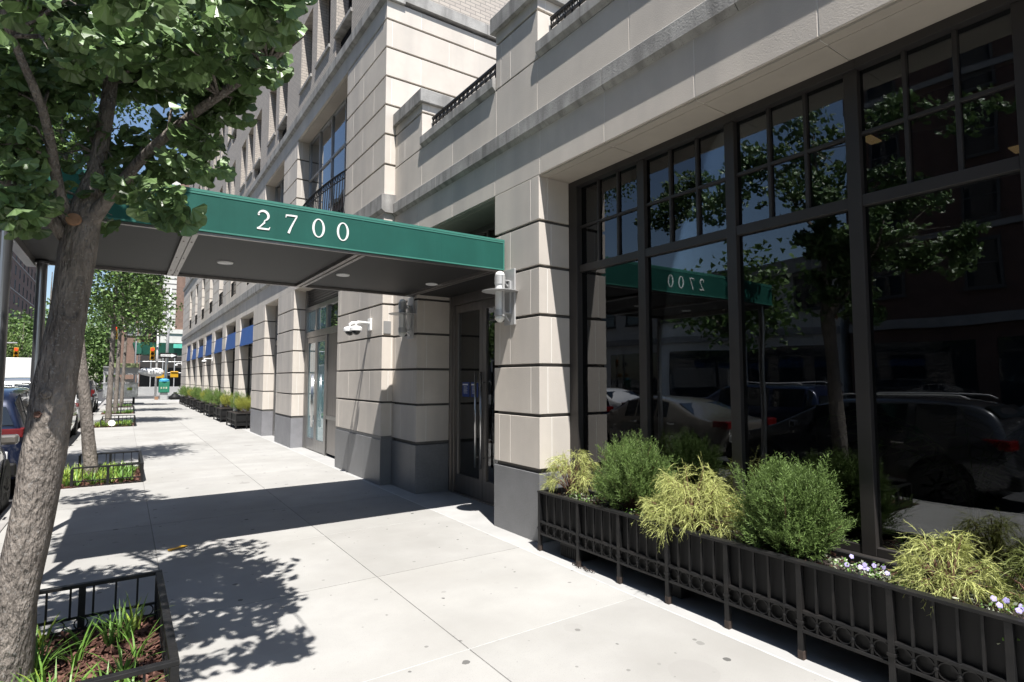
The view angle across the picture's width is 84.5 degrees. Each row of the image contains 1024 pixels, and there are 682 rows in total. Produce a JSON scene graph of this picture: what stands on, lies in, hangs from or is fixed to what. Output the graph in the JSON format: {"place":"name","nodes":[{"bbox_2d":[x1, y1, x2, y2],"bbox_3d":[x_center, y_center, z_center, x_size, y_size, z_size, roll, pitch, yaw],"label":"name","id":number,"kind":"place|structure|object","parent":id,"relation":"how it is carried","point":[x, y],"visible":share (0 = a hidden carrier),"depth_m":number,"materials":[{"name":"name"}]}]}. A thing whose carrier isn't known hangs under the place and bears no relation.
{"place":"outdoors","nodes":[
{"label":"outdoors","id":0,"kind":"place"},
{"bbox_2d":[8,381,105,504],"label":"road","id":1,"kind":"structure","parent":0,"point":[100,398],"depth_m":9.63,"materials":[{"name":"grey asphalt"}]},
{"bbox_2d":[0,434,18,513],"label":"parked sedan","id":2,"kind":"object","parent":1,"relation":"on","point":[5,468],"visible":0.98,"depth_m":7.14,"materials":[{"name":"black paint"}]},
{"bbox_2d":[1,382,29,488],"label":"parked suv","id":3,"kind":"object","parent":1,"relation":"on","point":[15,402],"visible":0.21,"depth_m":8.34,"materials":[{"name":"blue paint"}]},
{"bbox_2d":[5,358,30,376],"bbox_3d":[-24.082,2.262,27.254,2.350,2.680,8.347,3,-5,-34],"label":"box truck","id":4,"kind":"object","parent":1,"relation":"on","point":[17,367],"depth_m":24.21,"materials":[{"name":"white paint"}]},
{"bbox_2d":[6,327,31,357],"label":"tree","id":5,"kind":"object","parent":1,"relation":"on","point":[27,349],"visible":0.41,"depth_m":63.73,"materials":[{"name":"green plant"}]},
{"bbox_2d":[6,331,31,357],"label":"median tree","id":6,"kind":"object","parent":1,"relation":"on","point":[12,346],"visible":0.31,"depth_m":49.98,"materials":[{"name":"green plant"}]},
{"bbox_2d":[4,377,78,438],"bbox_3d":[-12.859,1.893,14.943,2.310,1.866,5.048,3,-5,-34],"label":"parked minivan","id":7,"kind":"object","parent":1,"relation":"on","point":[10,381],"visible":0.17,"depth_m":13.61,"materials":[{"name":"silver metal"}]},
{"bbox_2d":[75,387,92,428],"bbox_3d":[-16.223,2.297,19.896,2.180,1.719,4.648,3,-5,-34],"label":"parked car","id":8,"kind":"object","parent":1,"relation":"on","point":[78,411],"visible":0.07,"depth_m":18.64,"materials":[{"name":"white paint"}]},
{"bbox_2d":[89,379,101,412],"bbox_3d":[-22.349,2.823,28.714,2.280,1.846,4.948,3,-5,-34],"label":"parked minivan","id":9,"kind":"object","parent":1,"relation":"on","point":[93,391],"visible":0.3,"depth_m":27.67,"materials":[{"name":"grey paint"}]},
{"bbox_2d":[44,9,186,378],"label":"sky","id":10,"kind":"structure","parent":0,"point":[127,119],"materials":[{"name":"blue"}]},
{"bbox_2d":[112,396,168,398],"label":"cross street","id":11,"kind":"structure","parent":0,"point":[145,397],"depth_m":53.14,"materials":[{"name":"grey asphalt"}]},
{"bbox_2d":[129,326,136,381],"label":"signal pole","id":12,"kind":"object","parent":11,"relation":"on","point":[135,354],"visible":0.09,"depth_m":51.60,"materials":[{"name":"metal"}]},
{"bbox_2d":[138,394,171,395],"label":"sidewalk","id":13,"kind":"structure","parent":0,"point":[153,395],"depth_m":57.74,"materials":[{"name":"concrete"}]},
{"bbox_2d":[120,275,162,386],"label":"brown building","id":14,"kind":"structure","parent":13,"relation":"on","point":[130,353],"depth_m":68.05,"materials":[{"name":"brick"}]},
{"bbox_2d":[138,387,179,394],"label":"concrete barrier","id":15,"kind":"object","parent":13,"relation":"on","point":[145,390],"visible":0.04,"depth_m":58.45,"materials":[{"name":"grey concrete"}]},
{"bbox_2d":[133,342,181,386],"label":"sidewalk shed","id":16,"kind":"structure","parent":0,"point":[144,380],"depth_m":64.52,"materials":[{"name":"wood"}]},
{"bbox_2d":[159,181,188,342],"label":"corner building","id":17,"kind":"structure","parent":0,"point":[177,285],"depth_m":67.42,"materials":[{"name":"white brick"}]},
{"bbox_2d":[0,399,835,681],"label":"sidewalk","id":18,"kind":"structure","parent":0,"point":[311,607],"depth_m":4.52,"materials":[{"name":"concrete"}]},
{"bbox_2d":[70,450,143,487],"bbox_3d":[-6.812,2.187,9.524,0.929,0.406,1.880,3,-5,-34],"label":"tree pit fence","id":19,"kind":"object","parent":18,"relation":"on","point":[140,463],"visible":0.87,"depth_m":8.87,"materials":[{"name":"black metal"}]},
{"bbox_2d":[38,570,179,681],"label":"tree pit fence","id":20,"kind":"object","parent":18,"relation":"on","point":[169,664],"visible":0.77,"depth_m":3.60,"materials":[{"name":"black metal"}]},
{"bbox_2d":[100,415,135,427],"bbox_3d":[-13.981,2.887,20.002,0.999,0.406,1.750,3,-5,-34],"label":"tree pit fence","id":21,"kind":"object","parent":18,"relation":"on","point":[118,418],"visible":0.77,"depth_m":19.38,"materials":[{"name":"black metal"}]},
{"bbox_2d":[102,363,139,403],"bbox_3d":[-25.319,2.776,36.461,1.950,2.617,2.450,3,-5,-34],"label":"food cart","id":22,"kind":"object","parent":18,"relation":"on","point":[130,388],"visible":0.58,"depth_m":35.80,"materials":[{"name":"silver metal"}]},
{"bbox_2d":[138,368,163,376],"bbox_3d":[-23.835,2.024,36.347,2.315,0.592,0.590,3,-5,-34],"label":"folded umbrella","id":23,"kind":"object","parent":22,"relation":"attached to","point":[153,372],"visible":1,"depth_m":36.42,"materials":[{"name":"white fabric"}]},
{"bbox_2d":[141,288,171,378],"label":"street light","id":24,"kind":"object","parent":18,"relation":"on","point":[167,351],"visible":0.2,"depth_m":45.42,"materials":[{"name":"metal"}]},
{"bbox_2d":[160,353,176,357],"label":"one way sign","id":25,"kind":"object","parent":24,"relation":"attached to","point":[168,355],"visible":1,"depth_m":45.32,"materials":[{"name":"white metal"}]},
{"bbox_2d":[153,325,160,396],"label":"sign pole","id":26,"kind":"object","parent":18,"relation":"on","point":[156,366],"visible":0.61,"depth_m":45.65,"materials":[{"name":"metal"}]},
{"bbox_2d":[150,347,154,359],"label":"traffic light","id":27,"kind":"object","parent":26,"relation":"attached to","point":[152,353],"visible":1,"depth_m":45.21,"materials":[{"name":"yellow metal"}]},
{"bbox_2d":[158,379,169,399],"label":"corner cabinet","id":28,"kind":"object","parent":18,"relation":"on","point":[163,387],"visible":1,"depth_m":44.47,"materials":[{"name":"green metal"}]},
{"bbox_2d":[189,399,199,409],"bbox_3d":[-17.175,3.458,30.823,0.684,0.509,2.014,3,-5,-34],"label":"box planter","id":29,"kind":"object","parent":18,"relation":"on","point":[192,403],"visible":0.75,"depth_m":30.24,"materials":[{"name":"black paint"}]},
{"bbox_2d":[190,387,200,399],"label":"hedge shrub","id":30,"kind":"object","parent":29,"relation":"on","point":[195,391],"visible":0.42,"depth_m":30.16,"materials":[{"name":"green plant"}]},
{"bbox_2d":[196,401,208,412],"bbox_3d":[-15.217,3.268,27.977,0.684,0.509,2.014,3,-5,-34],"label":"box planter","id":31,"kind":"object","parent":18,"relation":"on","point":[200,406],"visible":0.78,"depth_m":27.17,"materials":[{"name":"black paint"}]},
{"bbox_2d":[203,404,219,416],"bbox_3d":[-13.258,3.078,25.131,0.684,0.509,2.014,3,-5,-34],"label":"box planter","id":32,"kind":"object","parent":18,"relation":"on","point":[208,408],"visible":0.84,"depth_m":24.49,"materials":[{"name":"black paint"}]},
{"bbox_2d":[196,388,218,403],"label":"hedge shrub","id":33,"kind":"object","parent":32,"relation":"on","point":[206,392],"visible":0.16,"depth_m":25.22,"materials":[{"name":"green plant"}]},
{"bbox_2d":[203,387,219,403],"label":"hedge shrub","id":34,"kind":"object","parent":32,"relation":"on","point":[211,397],"visible":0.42,"depth_m":24.71,"materials":[{"name":"green plant"}]},
{"bbox_2d":[213,407,232,421],"bbox_3d":[-11.300,2.888,22.285,0.684,0.509,2.014,3,-5,-34],"label":"box planter","id":35,"kind":"object","parent":18,"relation":"on","point":[219,413],"visible":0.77,"depth_m":21.70,"materials":[{"name":"black paint"}]},
{"bbox_2d":[208,389,233,406],"bbox_3d":[-11.558,2.248,22.678,1.348,0.812,0.796,-1,-4,18],"label":"hedge shrub","id":36,"kind":"object","parent":35,"relation":"on","point":[218,395],"visible":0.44,"depth_m":22.52,"materials":[{"name":"green plant"}]},
{"bbox_2d":[219,393,233,407],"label":"hedge shrub","id":37,"kind":"object","parent":35,"relation":"on","point":[226,399],"visible":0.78,"depth_m":21.78,"materials":[{"name":"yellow plant"}]},
{"bbox_2d":[226,411,249,428],"bbox_3d":[-9.313,2.695,19.398,0.684,0.509,2.014,3,-5,-34],"label":"box planter","id":38,"kind":"object","parent":18,"relation":"on","point":[238,418],"visible":0.84,"depth_m":18.60,"materials":[{"name":"black metal"}]},
{"bbox_2d":[229,391,248,410],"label":"hedge shrub","id":39,"kind":"object","parent":38,"relation":"on","point":[235,398],"visible":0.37,"depth_m":19.59,"materials":[{"name":"green plant"}]},
{"bbox_2d":[234,396,250,411],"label":"hedge shrub","id":40,"kind":"object","parent":38,"relation":"on","point":[241,402],"visible":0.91,"depth_m":18.93,"materials":[{"name":"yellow plant"}]},
{"bbox_2d":[176,399,941,681],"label":"sidewalk margin","id":41,"kind":"object","parent":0,"point":[836,663],"visible":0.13,"depth_m":4.13,"materials":[{"name":"concrete"}]},
{"bbox_2d":[169,392,179,399],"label":"rubbish bag","id":42,"kind":"object","parent":41,"relation":"on","point":[174,396],"visible":0.89,"depth_m":44.31,"materials":[{"name":"black plastic"}]},
{"bbox_2d":[180,0,585,485],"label":"apartment tower","id":43,"kind":"structure","parent":41,"relation":"on","point":[304,370],"depth_m":12.07,"materials":[{"name":"stone"}]},
{"bbox_2d":[205,335,211,356],"bbox_3d":[-14.618,0.228,27.638,0.505,0.991,2.440,3,-5,-34],"label":"window awning","id":44,"kind":"object","parent":43,"relation":"attached to","point":[208,346],"depth_m":27.55,"materials":[{"name":"blue fabric"}]},
{"bbox_2d":[214,338,222,353],"bbox_3d":[-12.659,0.218,24.780,0.505,0.631,2.440,3,-5,-34],"label":"window awning","id":45,"kind":"object","parent":43,"relation":"attached to","point":[218,345],"depth_m":24.65,"materials":[{"name":"blue fabric"}]},
{"bbox_2d":[225,332,235,350],"bbox_3d":[-10.701,0.028,21.934,0.505,0.631,2.440,3,-5,-34],"label":"window awning","id":46,"kind":"object","parent":43,"relation":"attached to","point":[230,342],"depth_m":21.87,"materials":[{"name":"blue fabric"}]},
{"bbox_2d":[232,326,235,394],"bbox_3d":[-10.637,1.213,21.899,0.070,3.760,2.480,3,-5,-34],"label":"window","id":47,"kind":"structure","parent":43,"relation":"in","point":[234,360],"depth_m":22.85,"materials":[{"name":"brown metal"}]},
{"bbox_2d":[240,325,253,346],"bbox_3d":[-8.742,-0.163,19.088,0.505,0.631,2.440,3,-5,-34],"label":"window awning","id":48,"kind":"object","parent":43,"relation":"attached to","point":[246,336],"depth_m":18.95,"materials":[{"name":"blue fabric"}]},
{"bbox_2d":[247,317,253,425],"bbox_3d":[-8.678,1.023,19.053,0.070,3.760,2.480,3,-5,-34],"label":"window","id":49,"kind":"structure","parent":43,"relation":"in","point":[250,348],"depth_m":19.92,"materials":[{"name":"brown metal"}]},
{"bbox_2d":[253,157,260,173],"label":"window","id":50,"kind":"structure","parent":43,"relation":"in","point":[257,165],"depth_m":18.79,"materials":[{"name":"grey metal"}]},
{"bbox_2d":[275,177,283,202],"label":"window","id":51,"kind":"structure","parent":43,"relation":"in","point":[279,189],"depth_m":16.86,"materials":[{"name":"grey glass"}]},
{"bbox_2d":[277,113,286,137],"bbox_3d":[-6.271,-6.697,15.815,0.360,2.187,1.080,3,-5,-34],"label":"window","id":52,"kind":"structure","parent":43,"relation":"in","point":[282,126],"depth_m":15.82,"materials":[{"name":"grey metal"}]},
{"bbox_2d":[299,32,312,94],"bbox_3d":[-4.895,-7.056,13.831,0.360,1.735,1.080,3,-5,-34],"label":"window","id":53,"kind":"structure","parent":43,"relation":"in","point":[310,75],"depth_m":13.66,"materials":[{"name":"grey metal"}]},
{"bbox_2d":[305,337,316,450],"bbox_3d":[-4.726,1.219,13.176,0.137,2.596,0.749,3,-5,-34],"label":"door","id":54,"kind":"structure","parent":43,"relation":"in","point":[312,342],"depth_m":13.26,"materials":[{"name":"metal"}]},
{"bbox_2d":[311,335,325,453],"bbox_3d":[-4.298,1.178,12.554,0.137,2.596,0.748,3,-5,-34],"label":"door","id":55,"kind":"structure","parent":43,"relation":"in","point":[321,340],"depth_m":12.65,"materials":[{"name":"glass"}]},
{"bbox_2d":[314,0,330,68],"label":"window","id":56,"kind":"structure","parent":43,"relation":"in","point":[328,46],"depth_m":12.80,"materials":[{"name":"grey metal"}]},
{"bbox_2d":[308,96,347,212],"bbox_3d":[-3.971,-3.586,12.472,0.070,2.920,3.780,3,-5,-34],"label":"window","id":57,"kind":"structure","parent":43,"relation":"in","point":[327,150],"depth_m":12.68,"materials":[{"name":"blue glass"}]},
{"bbox_2d":[333,0,352,47],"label":"window","id":58,"kind":"structure","parent":43,"relation":"in","point":[343,31],"depth_m":11.44,"materials":[{"name":"grey metal"}]},
{"bbox_2d":[343,318,371,335],"bbox_3d":[-2.492,-0.233,9.151,0.427,0.295,0.386,3,-5,-34],"label":"security camera","id":59,"kind":"object","parent":43,"relation":"attached to","point":[349,330],"visible":1,"depth_m":9.09,"materials":[{"name":"white paint"}]},
{"bbox_2d":[383,321,390,333],"bbox_3d":[-1.975,-0.216,8.917,0.120,0.200,0.016,3,-5,-34],"label":"wall plate","id":60,"kind":"object","parent":43,"relation":"attached to","point":[387,328],"depth_m":8.91,"materials":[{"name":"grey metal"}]},
{"bbox_2d":[561,541,597,561],"bbox_3d":[0.622,1.933,5.235,0.255,0.140,0.280,3,-5,-34],"label":"plastic crate","id":61,"kind":"object","parent":41,"relation":"on","point":[568,551],"visible":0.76,"depth_m":5.15,"materials":[{"name":"black plastic"}]},
{"bbox_2d":[391,0,1023,593],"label":"storefront wing","id":62,"kind":"structure","parent":41,"relation":"on","point":[743,234],"depth_m":5.99,"materials":[{"name":"beige stone"}]},
{"bbox_2d":[0,169,504,449],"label":"entrance canopy","id":63,"kind":"object","parent":62,"relation":"attached to","point":[236,238],"visible":0.78,"depth_m":5.62,"materials":[{"name":"green fabric"}]},
{"bbox_2d":[389,297,414,338],"bbox_3d":[-1.621,-0.345,8.329,0.400,0.620,0.400,3,-5,-34],"label":"wall sconce","id":64,"kind":"object","parent":62,"relation":"attached to","point":[402,313],"depth_m":8.31,"materials":[{"name":"metal"}]},
{"bbox_2d":[454,300,482,499],"bbox_3d":[-0.642,0.812,8.020,0.137,2.721,0.780,3,-5,-34],"label":"door","id":65,"kind":"structure","parent":62,"relation":"in","point":[468,317],"depth_m":8.05,"materials":[{"name":"glass"}]},
{"bbox_2d":[462,382,468,396],"bbox_3d":[-0.667,0.699,8.132,0.004,0.210,0.200,3,-5,-34],"label":"notice","id":66,"kind":"object","parent":65,"relation":"attached to","point":[465,389],"visible":1,"depth_m":8.14,"materials":[{"name":"blue paper"}]},
{"bbox_2d":[471,382,477,396],"bbox_3d":[-0.528,0.685,7.931,0.004,0.210,0.200,3,-5,-34],"label":"notice","id":67,"kind":"object","parent":62,"relation":"attached to","point":[472,389],"visible":0.53,"depth_m":7.97,"materials":[{"name":"blue paper"}]},
{"bbox_2d":[479,298,497,503],"bbox_3d":[-0.191,0.768,7.365,0.137,2.721,0.797,3,-5,-34],"label":"door","id":68,"kind":"structure","parent":62,"relation":"in","point":[489,321],"depth_m":7.59,"materials":[{"name":"metal"}]},
{"bbox_2d":[482,268,517,325],"bbox_3d":[-0.132,-0.490,6.166,0.400,0.620,0.400,3,-5,-34],"label":"wall sconce","id":69,"kind":"object","parent":62,"relation":"attached to","point":[504,290],"depth_m":6.15,"materials":[{"name":"metal"}]},
{"bbox_2d":[568,152,651,490],"bbox_3d":[0.964,-0.125,5.622,0.130,3.228,1.050,3,-5,-34],"label":"shop window","id":70,"kind":"structure","parent":62,"relation":"in","point":[610,392],"depth_m":5.64,"materials":[{"name":"glass"}]},
{"bbox_2d":[641,113,749,521],"bbox_3d":[1.528,-0.180,4.802,0.130,3.228,0.945,3,-5,-34],"label":"shop window","id":71,"kind":"structure","parent":62,"relation":"in","point":[681,169],"depth_m":4.90,"materials":[{"name":"glass"}]},
{"bbox_2d":[731,59,882,556],"bbox_3d":[2.056,-0.232,4.035,0.130,3.228,0.920,3,-5,-34],"label":"shop window","id":72,"kind":"structure","parent":62,"relation":"in","point":[863,337],"depth_m":3.72,"materials":[{"name":"brown metal"}]},
{"bbox_2d":[811,408,1023,569],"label":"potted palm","id":73,"kind":"object","parent":62,"relation":"on","point":[1005,463],"visible":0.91,"depth_m":4.17,"materials":[{"name":"green plant"}]},
{"bbox_2d":[854,0,1023,589],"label":"shop window","id":74,"kind":"structure","parent":62,"relation":"in","point":[982,13],"depth_m":3.30,"materials":[{"name":"brown metal"}]},
{"bbox_2d":[537,485,1023,681],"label":"window planter","id":75,"kind":"object","parent":41,"relation":"on","point":[907,637],"visible":0.79,"depth_m":3.33,"materials":[{"name":"black metal"}]},
{"bbox_2d":[541,449,607,496],"bbox_3d":[0.603,1.257,5.454,0.572,0.517,0.768,3,-5,-34],"label":"threadleaf shrub","id":76,"kind":"object","parent":75,"relation":"on","point":[581,477],"visible":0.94,"depth_m":5.42,"materials":[{"name":"plant"}]},
{"bbox_2d":[568,491,596,504],"bbox_3d":[0.658,1.453,5.183,0.221,0.110,0.407,3,-5,-34],"label":"pansy clump","id":77,"kind":"object","parent":75,"relation":"on","point":[588,497],"visible":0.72,"depth_m":5.18,"materials":[{"name":"green plant"}]},
{"bbox_2d":[589,429,676,513],"bbox_3d":[0.986,1.111,4.852,0.708,0.712,0.967,3,-5,-34],"label":"juniper shrub","id":78,"kind":"object","parent":75,"relation":"on","point":[630,473],"visible":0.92,"depth_m":4.72,"materials":[{"name":"green plant"}]},
{"bbox_2d":[631,451,750,551],"bbox_3d":[1.342,1.202,4.261,0.742,0.759,1.015,1,-4,-10],"label":"threadleaf shrub","id":79,"kind":"object","parent":75,"relation":"in","point":[687,513],"visible":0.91,"depth_m":4.16,"materials":[{"name":"plant"}]},
{"bbox_2d":[724,450,859,562],"bbox_3d":[1.856,1.039,3.667,0.733,0.749,0.862,3,-5,-34],"label":"juniper shrub","id":80,"kind":"object","parent":75,"relation":"on","point":[793,510],"visible":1,"depth_m":3.54,"materials":[{"name":"green plant"}]},
{"bbox_2d":[829,554,914,585],"bbox_3d":[2.040,1.318,3.207,0.199,0.117,0.426,3,-5,-34],"label":"pansy clump","id":81,"kind":"object","parent":75,"relation":"in","point":[865,567],"visible":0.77,"depth_m":3.21,"materials":[{"name":"white plant"}]},
{"bbox_2d":[885,521,1016,614],"bbox_3d":[2.268,1.193,2.946,0.521,0.435,0.592,0,-4,-4],"label":"threadleaf shrub","id":82,"kind":"object","parent":75,"relation":"in","point":[945,584],"visible":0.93,"depth_m":2.93,"materials":[{"name":"green plant"}]},
{"bbox_2d":[966,537,1023,616],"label":"threadleaf shrub","id":83,"kind":"object","parent":75,"relation":"in","point":[1011,579],"visible":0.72,"depth_m":2.81,"materials":[{"name":"green plant"}]},
{"bbox_2d":[980,595,1023,644],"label":"pansy clump","id":84,"kind":"object","parent":75,"relation":"in","point":[1020,609],"visible":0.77,"depth_m":2.62,"materials":[{"name":"white plant"}]},
{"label":"signal pole","id":85,"kind":"object","parent":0,"visible":0},
{"bbox_2d":[13,347,18,357],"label":"traffic light","id":86,"kind":"object","parent":85,"relation":"attached to","point":[16,353],"visible":0.86,"depth_m":40.84,"materials":[{"name":"yellow metal"}]},
{"bbox_3d":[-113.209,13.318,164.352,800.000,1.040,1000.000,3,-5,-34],"label":"ground","id":87,"kind":"structure","parent":0,"visible":0},
{"bbox_2d":[8,251,36,348],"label":"brick building","id":88,"kind":"structure","parent":87,"relation":"on","point":[22,286],"depth_m":140.40,"materials":[{"name":"grey brick"}]},
{"bbox_2d":[8,303,46,356],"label":"park tree","id":89,"kind":"object","parent":87,"relation":"on","point":[22,324],"visible":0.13,"depth_m":81.43,"materials":[{"name":"green plant"}]},
{"bbox_2d":[8,311,47,338],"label":"park tree","id":90,"kind":"object","parent":87,"relation":"on","point":[29,318],"visible":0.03,"depth_m":90.29,"materials":[{"name":"green plant"}]},
{"bbox_2d":[7,272,93,378],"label":"park tree","id":91,"kind":"object","parent":87,"relation":"on","point":[46,315],"visible":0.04,"depth_m":83.90,"materials":[{"name":"green plant"}]},
{"bbox_2d":[0,398,168,531],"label":"kerb","id":92,"kind":"structure","parent":87,"relation":"on","point":[4,516],"depth_m":7.10,"materials":[{"name":"concrete"}]},
{"bbox_2d":[10,8,176,476],"bbox_3d":[-8.029,-2.332,8.876,3.313,9.361,4.942,-3,-5,40],"label":"ginkgo tree","id":93,"kind":"object","parent":87,"relation":"on","point":[88,440],"visible":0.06,"depth_m":9.34,"materials":[{"name":"grey plant"}]},
{"bbox_2d":[84,321,110,387],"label":"park tree","id":94,"kind":"object","parent":87,"relation":"on","point":[92,351],"visible":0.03,"depth_m":96.08,"materials":[{"name":"green plant"}]},
{"bbox_2d":[36,616,164,681],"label":"bark mulch","id":95,"kind":"object","parent":87,"relation":"on","point":[141,633],"visible":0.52,"depth_m":3.39,"materials":[{"name":"brown wood"}]},
{"bbox_2d":[0,590,173,681],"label":"ground cover plants","id":96,"kind":"object","parent":95,"relation":"on","point":[39,665],"visible":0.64,"depth_m":3.32,"materials":[{"name":"green plant"}]},
{"bbox_2d":[0,0,317,681],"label":"ginkgo tree","id":97,"kind":"object","parent":95,"relation":"on","point":[206,64],"visible":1,"depth_m":2.92,"materials":[{"name":"plant"}]},
{"bbox_2d":[61,466,140,488],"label":"bark mulch","id":98,"kind":"object","parent":87,"relation":"on","point":[137,472],"visible":0.2,"depth_m":9.04,"materials":[{"name":"brown wood"}]},
{"bbox_2d":[62,460,138,486],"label":"ground cover plants","id":99,"kind":"object","parent":98,"relation":"on","point":[77,476],"visible":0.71,"depth_m":9.21,"materials":[{"name":"green plant"}]},
{"bbox_2d":[85,271,117,389],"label":"park tree","id":100,"kind":"object","parent":87,"relation":"on","point":[103,357],"visible":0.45,"depth_m":86.30,"materials":[{"name":"green plant"}]},
{"bbox_2d":[86,321,117,387],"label":"park tree","id":101,"kind":"object","parent":87,"relation":"on","point":[100,354],"visible":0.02,"depth_m":95.81,"materials":[{"name":"green plant"}]},
{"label":"bark mulch","id":102,"kind":"object","parent":87,"relation":"on","visible":0},
{"bbox_2d":[48,265,177,422],"bbox_3d":[-14.049,-1.214,20.064,4.075,8.601,3.255,3,-5,-34],"label":"ginkgo tree","id":103,"kind":"object","parent":102,"relation":"on","point":[122,304],"visible":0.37,"depth_m":19.98,"materials":[{"name":"green plant"}]},
{"bbox_2d":[94,419,132,427],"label":"ground cover plants","id":104,"kind":"object","parent":102,"relation":"on","point":[129,423],"visible":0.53,"depth_m":19.63,"materials":[{"name":"green plant"}]},
{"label":"bark mulch","id":105,"kind":"object","parent":87,"relation":"on","visible":0},
{"bbox_2d":[87,270,182,412],"bbox_3d":[-18.763,-0.845,27.440,4.659,8.848,3.490,3,-5,-34],"label":"ginkgo tree","id":106,"kind":"object","parent":105,"relation":"on","point":[117,371],"visible":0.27,"depth_m":27.22,"materials":[{"name":"green plant"}]},
{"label":"bark mulch","id":107,"kind":"object","parent":87,"relation":"on","visible":0},
{"bbox_2d":[88,275,174,405],"bbox_3d":[-22.729,-0.243,33.551,4.597,8.462,2.950,3,-5,-34],"label":"ginkgo tree","id":108,"kind":"object","parent":107,"relation":"on","point":[124,366],"visible":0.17,"depth_m":33.49,"materials":[{"name":"green plant"}]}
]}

